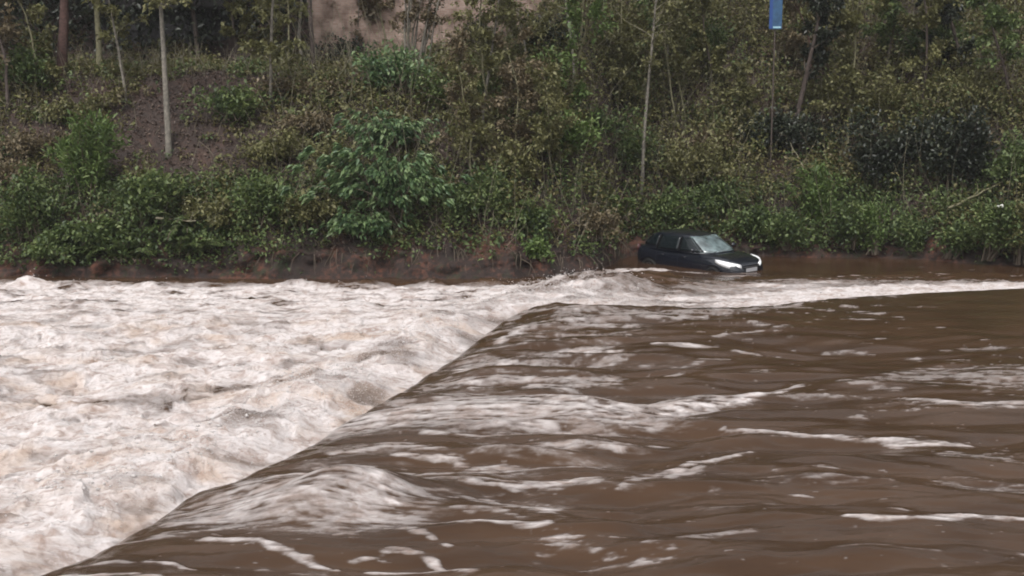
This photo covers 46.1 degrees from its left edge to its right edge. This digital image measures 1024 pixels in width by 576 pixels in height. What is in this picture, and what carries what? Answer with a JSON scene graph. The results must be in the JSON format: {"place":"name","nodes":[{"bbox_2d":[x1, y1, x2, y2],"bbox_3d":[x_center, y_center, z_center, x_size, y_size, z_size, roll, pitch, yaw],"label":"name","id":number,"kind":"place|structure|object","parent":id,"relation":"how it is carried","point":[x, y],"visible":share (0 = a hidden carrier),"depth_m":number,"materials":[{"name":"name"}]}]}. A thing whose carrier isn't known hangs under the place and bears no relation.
{"place":"outdoors","nodes":[
{"label":"outdoors","id":0,"kind":"place"},
{"bbox_2d":[0,256,1023,575],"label":"river water","id":1,"kind":"structure","parent":0,"point":[856,416],"depth_m":19.42,"materials":[{"name":"brown liquid"}]},
{"bbox_2d":[0,267,1002,542],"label":"spray","id":2,"kind":"object","parent":1,"relation":"on","point":[246,415],"visible":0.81,"depth_m":23.30,"materials":[{"name":"grey liquid"}]},
{"bbox_2d":[637,226,762,272],"bbox_3d":[6.573,-1.191,42.054,2.408,1.954,4.537,-9,13,-40],"label":"car","id":3,"kind":"object","parent":1,"relation":"in","point":[697,249],"visible":0.75,"depth_m":41.41,"materials":[{"name":"black paint"}]},
{"bbox_2d":[0,0,1023,279],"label":"river bank","id":4,"kind":"structure","parent":0,"point":[440,264],"depth_m":42.92,"materials":[{"name":"brown plant"}]},
{"bbox_2d":[0,0,26,109],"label":"slim tree","id":5,"kind":"object","parent":4,"relation":"on","point":[6,28],"visible":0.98,"depth_m":44.17,"materials":[{"name":"green plant"}]},
{"bbox_2d":[0,141,39,209],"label":"bush","id":6,"kind":"object","parent":4,"relation":"on","point":[10,170],"visible":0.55,"depth_m":40.51,"materials":[{"name":"green plant"}]},
{"bbox_2d":[0,35,59,88],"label":"bush","id":7,"kind":"object","parent":4,"relation":"on","point":[21,62],"visible":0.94,"depth_m":44.64,"materials":[{"name":"green plant"}]},
{"bbox_2d":[1,0,62,95],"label":"slim tree","id":8,"kind":"object","parent":4,"relation":"on","point":[33,13],"visible":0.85,"depth_m":44.88,"materials":[{"name":"green plant"}]},
{"bbox_2d":[0,160,67,240],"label":"bush","id":9,"kind":"object","parent":4,"relation":"on","point":[30,204],"visible":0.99,"depth_m":39.44,"materials":[{"name":"green plant"}]},
{"bbox_2d":[0,124,77,159],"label":"bramble","id":10,"kind":"object","parent":4,"relation":"on","point":[18,142],"visible":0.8,"depth_m":42.19,"materials":[{"name":"brown"}]},
{"bbox_2d":[23,227,94,264],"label":"bramble","id":11,"kind":"object","parent":4,"relation":"on","point":[47,246],"visible":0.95,"depth_m":39.01,"materials":[{"name":"green plant"}]},
{"bbox_2d":[56,0,68,77],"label":"tree","id":12,"kind":"object","parent":4,"relation":"on","point":[62,45],"visible":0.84,"depth_m":45.78,"materials":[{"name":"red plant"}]},
{"bbox_2d":[37,86,127,124],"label":"bramble","id":13,"kind":"object","parent":4,"relation":"on","point":[54,110],"visible":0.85,"depth_m":43.50,"materials":[{"name":"brown"}]},
{"bbox_2d":[42,108,132,201],"bbox_3d":[-14.455,-4.521,40.854,3.373,3.212,2.154,0,9,0],"label":"upright shrub","id":14,"kind":"object","parent":4,"relation":"on","point":[83,162],"visible":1,"depth_m":40.57,"materials":[{"name":"green plant"}]},
{"bbox_2d":[50,213,139,249],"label":"bramble","id":15,"kind":"object","parent":4,"relation":"on","point":[83,231],"visible":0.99,"depth_m":39.11,"materials":[{"name":"green plant"}]},
{"bbox_2d":[81,0,148,100],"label":"slim tree","id":16,"kind":"object","parent":4,"relation":"on","point":[118,30],"visible":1,"depth_m":44.29,"materials":[{"name":"green plant"}]},
{"bbox_2d":[72,240,160,262],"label":"fern","id":17,"kind":"object","parent":4,"relation":"on","point":[127,249],"visible":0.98,"depth_m":39.11,"materials":[{"name":"green plant"}]},
{"bbox_2d":[108,162,193,230],"bbox_3d":[-12.046,-2.961,39.832,2.845,2.397,2.196,0,9,0],"label":"bush","id":18,"kind":"object","parent":4,"relation":"on","point":[147,193],"visible":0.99,"depth_m":39.52,"materials":[{"name":"green plant"}]},
{"bbox_2d":[82,0,235,46],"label":"tree","id":19,"kind":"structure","parent":4,"relation":"on","point":[207,13],"depth_m":52.32,"materials":[{"name":"plant"}]},
{"bbox_2d":[142,0,192,158],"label":"tree","id":20,"kind":"object","parent":4,"relation":"on","point":[166,106],"visible":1,"depth_m":42.36,"materials":[{"name":"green plant"}]},
{"bbox_2d":[146,211,215,241],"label":"fern","id":21,"kind":"object","parent":4,"relation":"on","point":[177,225],"visible":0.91,"depth_m":39.31,"materials":[{"name":"green plant"}]},
{"bbox_2d":[164,233,233,255],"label":"fern","id":22,"kind":"object","parent":4,"relation":"on","point":[189,245],"visible":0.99,"depth_m":38.94,"materials":[{"name":"green plant"}]},
{"bbox_2d":[181,193,246,233],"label":"bramble","id":23,"kind":"object","parent":4,"relation":"on","point":[214,215],"visible":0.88,"depth_m":39.54,"materials":[{"name":"green plant"}]},
{"bbox_2d":[183,75,265,125],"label":"bush","id":24,"kind":"object","parent":4,"relation":"on","point":[237,103],"visible":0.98,"depth_m":42.93,"materials":[{"name":"green plant"}]},
{"bbox_2d":[219,0,269,60],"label":"slim tree","id":25,"kind":"object","parent":4,"relation":"on","point":[239,7],"visible":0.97,"depth_m":48.48,"materials":[{"name":"green plant"}]},
{"bbox_2d":[220,168,307,226],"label":"bush","id":26,"kind":"object","parent":4,"relation":"on","point":[259,197],"visible":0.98,"depth_m":39.26,"materials":[{"name":"green plant"}]},
{"bbox_2d":[236,0,309,101],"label":"slim tree","id":27,"kind":"object","parent":4,"relation":"on","point":[273,53],"visible":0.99,"depth_m":43.48,"materials":[{"name":"green plant"}]},
{"bbox_2d":[236,126,315,165],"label":"bramble","id":28,"kind":"object","parent":4,"relation":"on","point":[282,148],"visible":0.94,"depth_m":41.27,"materials":[{"name":"green plant"}]},
{"bbox_2d":[269,108,337,139],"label":"bramble","id":29,"kind":"object","parent":4,"relation":"on","point":[310,126],"visible":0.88,"depth_m":42.19,"materials":[{"name":"brown"}]},
{"bbox_2d":[251,73,358,99],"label":"bramble","id":30,"kind":"object","parent":4,"relation":"on","point":[291,85],"visible":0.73,"depth_m":43.88,"materials":[{"name":"brown"}]},
{"bbox_2d":[268,189,344,228],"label":"bramble","id":31,"kind":"object","parent":4,"relation":"on","point":[312,209],"visible":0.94,"depth_m":39.38,"materials":[{"name":"green plant"}]},
{"bbox_2d":[289,28,381,63],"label":"bush","id":32,"kind":"object","parent":4,"relation":"on","point":[354,43],"visible":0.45,"depth_m":49.91,"materials":[{"name":"green plant"}]},
{"bbox_2d":[299,128,392,183],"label":"bush","id":33,"kind":"object","parent":4,"relation":"on","point":[326,150],"visible":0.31,"depth_m":41.01,"materials":[{"name":"green plant"}]},
{"bbox_2d":[307,206,407,239],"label":"bush","id":34,"kind":"object","parent":4,"relation":"on","point":[353,224],"visible":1,"depth_m":38.97,"materials":[{"name":"green plant"}]},
{"bbox_2d":[0,0,732,61],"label":"woods","id":35,"kind":"object","parent":4,"relation":"on","point":[85,11],"visible":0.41,"depth_m":51.12,"materials":[{"name":"green plant"}]},
{"bbox_2d":[278,132,473,231],"bbox_3d":[-4.336,-3.490,39.552,6.202,3.280,3.444,0,9,0],"label":"bush","id":36,"kind":"object","parent":4,"relation":"on","point":[392,187],"visible":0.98,"depth_m":39.05,"materials":[{"name":"green plant"}]},
{"bbox_2d":[355,0,399,53],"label":"slim tree","id":37,"kind":"object","parent":4,"relation":"on","point":[367,5],"visible":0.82,"depth_m":50.01,"materials":[{"name":"green plant"}]},
{"bbox_2d":[314,107,451,156],"bbox_3d":[-4.131,-5.412,41.682,5.048,1.723,2.908,-4,10,-23],"label":"bush","id":38,"kind":"object","parent":4,"relation":"on","point":[386,131],"visible":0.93,"depth_m":41.51,"materials":[{"name":"green plant"}]},
{"bbox_2d":[343,36,437,96],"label":"bush","id":39,"kind":"object","parent":4,"relation":"on","point":[381,67],"visible":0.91,"depth_m":43.84,"materials":[{"name":"green plant"}]},
{"bbox_2d":[388,0,455,69],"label":"slim tree","id":40,"kind":"object","parent":4,"relation":"on","point":[408,15],"visible":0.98,"depth_m":46.28,"materials":[{"name":"green plant"}]},
{"bbox_2d":[229,234,631,276],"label":"roots","id":41,"kind":"object","parent":4,"relation":"hanging from","point":[458,253],"visible":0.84,"depth_m":39.31,"materials":[{"name":"brown"}]},
{"bbox_2d":[312,0,553,58],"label":"brick wall","id":42,"kind":"structure","parent":4,"relation":"on","point":[319,7],"depth_m":50.23,"materials":[{"name":"stone"}]},
{"bbox_2d":[429,24,487,166],"bbox_3d":[-1.677,-6.453,41.008,1.708,4.930,2.148,2,9,16],"label":"slim tree","id":43,"kind":"object","parent":4,"relation":"on","point":[460,48],"visible":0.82,"depth_m":40.79,"materials":[{"name":"green plant"}]},
{"bbox_2d":[404,57,513,115],"bbox_3d":[-1.904,-7.184,43.353,3.972,2.330,2.671,0,9,0],"label":"bush","id":44,"kind":"object","parent":4,"relation":"on","point":[436,84],"visible":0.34,"depth_m":43.15,"materials":[{"name":"green plant"}]},
{"bbox_2d":[433,179,485,222],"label":"bush","id":45,"kind":"object","parent":4,"relation":"on","point":[461,198],"visible":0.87,"depth_m":39.48,"materials":[{"name":"green plant"}]},
{"bbox_2d":[437,60,504,186],"bbox_3d":[-1.417,-5.428,40.795,1.921,4.590,2.015,-5,10,-27],"label":"slim tree","id":46,"kind":"object","parent":4,"relation":"on","point":[479,127],"visible":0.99,"depth_m":40.48,"materials":[{"name":"green plant"}]},
{"bbox_2d":[440,0,512,127],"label":"slim tree","id":47,"kind":"object","parent":4,"relation":"on","point":[485,17],"visible":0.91,"depth_m":41.78,"materials":[{"name":"green plant"}]},
{"bbox_2d":[450,0,533,123],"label":"slim tree","id":48,"kind":"object","parent":4,"relation":"on","point":[484,46],"visible":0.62,"depth_m":42.56,"materials":[{"name":"green plant"}]},
{"bbox_2d":[463,161,525,216],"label":"bush","id":49,"kind":"object","parent":4,"relation":"on","point":[487,192],"visible":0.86,"depth_m":40.06,"materials":[{"name":"green plant"}]},
{"bbox_2d":[453,136,553,185],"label":"bush","id":50,"kind":"object","parent":4,"relation":"on","point":[529,165],"visible":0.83,"depth_m":41.13,"materials":[{"name":"green plant"}]},
{"bbox_2d":[0,0,1023,263],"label":"undergrowth","id":51,"kind":"object","parent":4,"relation":"on","point":[138,70],"visible":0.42,"depth_m":45.90,"materials":[{"name":"green plant"}]},
{"bbox_2d":[0,161,1023,273],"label":"ivy","id":52,"kind":"object","parent":4,"relation":"on","point":[101,199],"visible":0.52,"depth_m":40.60,"materials":[{"name":"green plant"}]},
{"bbox_2d":[0,0,1023,248],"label":"dead stems","id":53,"kind":"object","parent":4,"relation":"on","point":[410,112],"visible":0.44,"depth_m":45.36,"materials":[{"name":"brown plant"}]},
{"bbox_2d":[488,25,547,147],"bbox_3d":[0.287,-6.648,42.207,2.248,5.068,2.261,0,9,0],"label":"slim tree","id":54,"kind":"object","parent":4,"relation":"on","point":[527,91],"visible":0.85,"depth_m":41.87,"materials":[{"name":"green plant"}]},
{"bbox_2d":[478,0,561,62],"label":"slim tree","id":55,"kind":"object","parent":4,"relation":"on","point":[545,18],"visible":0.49,"depth_m":44.15,"materials":[{"name":"green plant"}]},
{"bbox_2d":[494,45,567,88],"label":"bush","id":56,"kind":"object","parent":4,"relation":"on","point":[511,58],"visible":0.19,"depth_m":44.25,"materials":[{"name":"green plant"}]},
{"bbox_2d":[506,195,558,241],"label":"bramble","id":57,"kind":"object","parent":4,"relation":"on","point":[538,222],"visible":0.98,"depth_m":39.76,"materials":[{"name":"green plant"}]},
{"bbox_2d":[520,234,555,263],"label":"bramble","id":58,"kind":"object","parent":4,"relation":"on","point":[539,248],"visible":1,"depth_m":39.40,"materials":[{"name":"green plant"}]},
{"bbox_2d":[513,62,581,188],"bbox_3d":[1.225,-5.476,41.147,2.376,4.476,2.545,0,9,0],"label":"slim tree","id":59,"kind":"object","parent":4,"relation":"on","point":[553,130],"visible":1,"depth_m":40.95,"materials":[{"name":"green plant"}]},
{"bbox_2d":[515,7,586,56],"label":"bush","id":60,"kind":"object","parent":4,"relation":"on","point":[549,33],"visible":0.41,"depth_m":46.19,"materials":[{"name":"green plant"}]},
{"bbox_2d":[526,103,609,164],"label":"bush","id":61,"kind":"object","parent":4,"relation":"on","point":[578,137],"visible":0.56,"depth_m":42.35,"materials":[{"name":"green plant"}]},
{"bbox_2d":[526,0,618,112],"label":"slim tree","id":62,"kind":"object","parent":4,"relation":"on","point":[595,15],"visible":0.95,"depth_m":43.03,"materials":[{"name":"green plant"}]},
{"bbox_2d":[571,199,629,241],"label":"bramble","id":63,"kind":"object","parent":4,"relation":"on","point":[597,221],"visible":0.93,"depth_m":41.01,"materials":[{"name":"brown"}]},
{"bbox_2d":[573,98,652,144],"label":"bush","id":64,"kind":"object","parent":4,"relation":"on","point":[610,123],"visible":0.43,"depth_m":45.04,"materials":[{"name":"green plant"}]},
{"bbox_2d":[583,0,660,109],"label":"slim tree","id":65,"kind":"object","parent":4,"relation":"on","point":[621,35],"visible":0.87,"depth_m":49.02,"materials":[{"name":"green plant"}]},
{"bbox_2d":[610,117,668,169],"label":"bush","id":66,"kind":"object","parent":4,"relation":"on","point":[628,155],"visible":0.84,"depth_m":47.39,"materials":[{"name":"green plant"}]},
{"bbox_2d":[597,33,681,71],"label":"bush","id":67,"kind":"object","parent":4,"relation":"on","point":[631,48],"visible":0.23,"depth_m":51.16,"materials":[{"name":"green plant"}]},
{"bbox_2d":[270,0,1023,179],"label":"olive undergrowth","id":68,"kind":"object","parent":4,"relation":"on","point":[486,116],"visible":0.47,"depth_m":47.17,"materials":[{"name":"green plant"}]},
{"bbox_2d":[602,0,692,194],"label":"slim tree","id":69,"kind":"object","parent":4,"relation":"on","point":[669,4],"visible":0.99,"depth_m":46.68,"materials":[{"name":"green plant"}]},
{"bbox_2d":[639,3,696,126],"bbox_3d":[6.264,-9.414,49.205,2.303,5.923,1.910,-8,11,-41],"label":"slim tree","id":70,"kind":"object","parent":4,"relation":"on","point":[677,56],"visible":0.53,"depth_m":49.07,"materials":[{"name":"green plant"}]},
{"bbox_2d":[630,178,712,229],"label":"bush","id":71,"kind":"object","parent":4,"relation":"on","point":[667,211],"visible":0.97,"depth_m":45.39,"materials":[{"name":"green plant"}]},
{"bbox_2d":[646,0,709,116],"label":"slim tree","id":72,"kind":"object","parent":4,"relation":"on","point":[681,47],"visible":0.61,"depth_m":49.28,"materials":[{"name":"green plant"}]},
{"bbox_2d":[665,11,740,63],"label":"bush","id":73,"kind":"object","parent":4,"relation":"on","point":[714,40],"visible":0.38,"depth_m":51.72,"materials":[{"name":"green plant"}]},
{"bbox_2d":[668,123,737,157],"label":"bramble","id":74,"kind":"object","parent":4,"relation":"on","point":[705,136],"visible":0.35,"depth_m":47.95,"materials":[{"name":"green plant"}]},
{"bbox_2d":[662,127,747,192],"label":"bush","id":75,"kind":"object","parent":4,"relation":"on","point":[699,165],"visible":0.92,"depth_m":46.20,"materials":[{"name":"green plant"}]},
{"bbox_2d":[678,0,734,94],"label":"slim tree","id":76,"kind":"object","parent":4,"relation":"on","point":[702,43],"visible":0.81,"depth_m":50.23,"materials":[{"name":"green plant"}]},
{"bbox_2d":[680,173,757,221],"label":"bush","id":77,"kind":"object","parent":4,"relation":"on","point":[717,199],"visible":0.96,"depth_m":45.80,"materials":[{"name":"green plant"}]},
{"bbox_2d":[725,60,767,128],"bbox_3d":[9.390,-7.621,48.570,1.588,3.179,1.741,8,12,43],"label":"slim tree","id":78,"kind":"object","parent":4,"relation":"on","point":[749,92],"visible":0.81,"depth_m":48.45,"materials":[{"name":"green plant"}]},
{"bbox_2d":[722,192,796,240],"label":"bush","id":79,"kind":"object","parent":4,"relation":"on","point":[754,219],"visible":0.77,"depth_m":44.73,"materials":[{"name":"green plant"}]},
{"bbox_2d":[733,107,800,157],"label":"bush","id":80,"kind":"object","parent":4,"relation":"on","point":[767,120],"visible":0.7,"depth_m":47.60,"materials":[{"name":"green plant"}]},
{"bbox_2d":[769,0,782,180],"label":"sign","id":81,"kind":"object","parent":4,"relation":"on","point":[775,14],"visible":0.92,"depth_m":46.23,"materials":[{"name":"blue metal"}]},
{"bbox_2d":[760,206,810,250],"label":"bush","id":82,"kind":"object","parent":4,"relation":"on","point":[785,231],"visible":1,"depth_m":44.01,"materials":[{"name":"green plant"}]},
{"bbox_2d":[766,102,852,156],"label":"bush","id":83,"kind":"object","parent":4,"relation":"on","point":[800,131],"visible":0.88,"depth_m":47.35,"materials":[{"name":"green plant"}]},
{"bbox_2d":[778,0,844,94],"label":"slim tree","id":84,"kind":"object","parent":4,"relation":"on","point":[791,33],"visible":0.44,"depth_m":49.37,"materials":[{"name":"green plant"}]},
{"bbox_2d":[777,159,850,228],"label":"upright shrub","id":85,"kind":"object","parent":4,"relation":"on","point":[811,198],"visible":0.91,"depth_m":44.96,"materials":[{"name":"green plant"}]},
{"bbox_2d":[793,0,844,122],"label":"tree","id":86,"kind":"object","parent":4,"relation":"on","point":[820,10],"visible":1,"depth_m":47.33,"materials":[{"name":"green plant"}]},
{"bbox_2d":[775,67,863,116],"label":"bush","id":87,"kind":"object","parent":4,"relation":"on","point":[830,92],"visible":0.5,"depth_m":48.58,"materials":[{"name":"green plant"}]},
{"bbox_2d":[819,196,875,250],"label":"bush","id":88,"kind":"object","parent":4,"relation":"on","point":[847,225],"visible":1,"depth_m":43.80,"materials":[{"name":"green plant"}]},
{"bbox_2d":[799,0,896,147],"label":"slim tree","id":89,"kind":"object","parent":4,"relation":"on","point":[844,21],"visible":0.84,"depth_m":47.28,"materials":[{"name":"green plant"}]},
{"bbox_2d":[853,194,895,254],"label":"upright shrub","id":90,"kind":"object","parent":4,"relation":"on","point":[872,245],"visible":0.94,"depth_m":43.88,"materials":[{"name":"green plant"}]},
{"bbox_2d":[816,73,936,127],"bbox_3d":[14.420,-7.368,47.674,4.875,2.322,2.521,0,9,0],"label":"bush","id":91,"kind":"object","parent":4,"relation":"on","point":[870,100],"visible":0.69,"depth_m":47.48,"materials":[{"name":"green plant"}]},
{"bbox_2d":[849,125,918,193],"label":"bush","id":92,"kind":"object","parent":4,"relation":"on","point":[872,164],"visible":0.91,"depth_m":45.57,"materials":[{"name":"green plant"}]},
{"bbox_2d":[852,0,925,77],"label":"slim tree","id":93,"kind":"object","parent":4,"relation":"on","point":[890,16],"visible":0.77,"depth_m":48.94,"materials":[{"name":"green plant"}]},
{"bbox_2d":[835,103,958,175],"bbox_3d":[14.699,-5.636,45.636,5.255,2.819,2.563,0,9,0],"label":"bush","id":94,"kind":"object","parent":4,"relation":"on","point":[914,151],"visible":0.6,"depth_m":45.45,"materials":[{"name":"green plant"}]},
{"bbox_2d":[885,211,918,244],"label":"bramble","id":95,"kind":"object","parent":4,"relation":"on","point":[899,220],"visible":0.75,"depth_m":43.68,"materials":[{"name":"green plant"}]},
{"bbox_2d":[894,207,933,254],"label":"upright shrub","id":96,"kind":"object","parent":4,"relation":"on","point":[921,234],"visible":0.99,"depth_m":43.57,"materials":[{"name":"green plant"}]},
{"bbox_2d":[895,0,960,115],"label":"slim tree","id":97,"kind":"object","parent":4,"relation":"on","point":[932,18],"visible":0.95,"depth_m":46.67,"materials":[{"name":"green plant"}]},
{"bbox_2d":[891,10,988,64],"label":"bush","id":98,"kind":"object","parent":4,"relation":"on","point":[946,35],"visible":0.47,"depth_m":48.70,"materials":[{"name":"green plant"}]},
{"bbox_2d":[915,0,984,76],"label":"tree","id":99,"kind":"object","parent":4,"relation":"on","point":[949,9],"visible":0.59,"depth_m":47.38,"materials":[{"name":"green plant"}]},
{"bbox_2d":[930,211,980,258],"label":"bush","id":100,"kind":"object","parent":4,"relation":"on","point":[956,237],"visible":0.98,"depth_m":42.57,"materials":[{"name":"green plant"}]},
{"bbox_2d":[894,61,1023,119],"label":"bush","id":101,"kind":"object","parent":4,"relation":"on","point":[976,90],"visible":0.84,"depth_m":46.17,"materials":[{"name":"green plant"}]},
{"bbox_2d":[919,95,1005,193],"bbox_3d":[16.491,-5.319,44.526,2.974,3.631,2.736,0,9,0],"label":"bush","id":102,"kind":"object","parent":4,"relation":"on","point":[971,136],"visible":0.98,"depth_m":44.04,"materials":[{"name":"green plant"}]},
{"bbox_2d":[963,0,1023,121],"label":"slim tree","id":103,"kind":"object","parent":4,"relation":"on","point":[996,18],"visible":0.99,"depth_m":45.00,"materials":[{"name":"green plant"}]},
{"bbox_2d":[966,193,1023,261],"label":"bush","id":104,"kind":"object","parent":4,"relation":"on","point":[987,224],"visible":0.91,"depth_m":41.48,"materials":[{"name":"green plant"}]},
{"bbox_2d":[982,126,1023,199],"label":"bush","id":105,"kind":"object","parent":4,"relation":"on","point":[1003,161],"visible":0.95,"depth_m":43.40,"materials":[{"name":"green plant"}]},
{"bbox_2d":[995,191,1023,264],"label":"bush","id":106,"kind":"object","parent":4,"relation":"on","point":[1019,251],"visible":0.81,"depth_m":41.35,"materials":[{"name":"green plant"}]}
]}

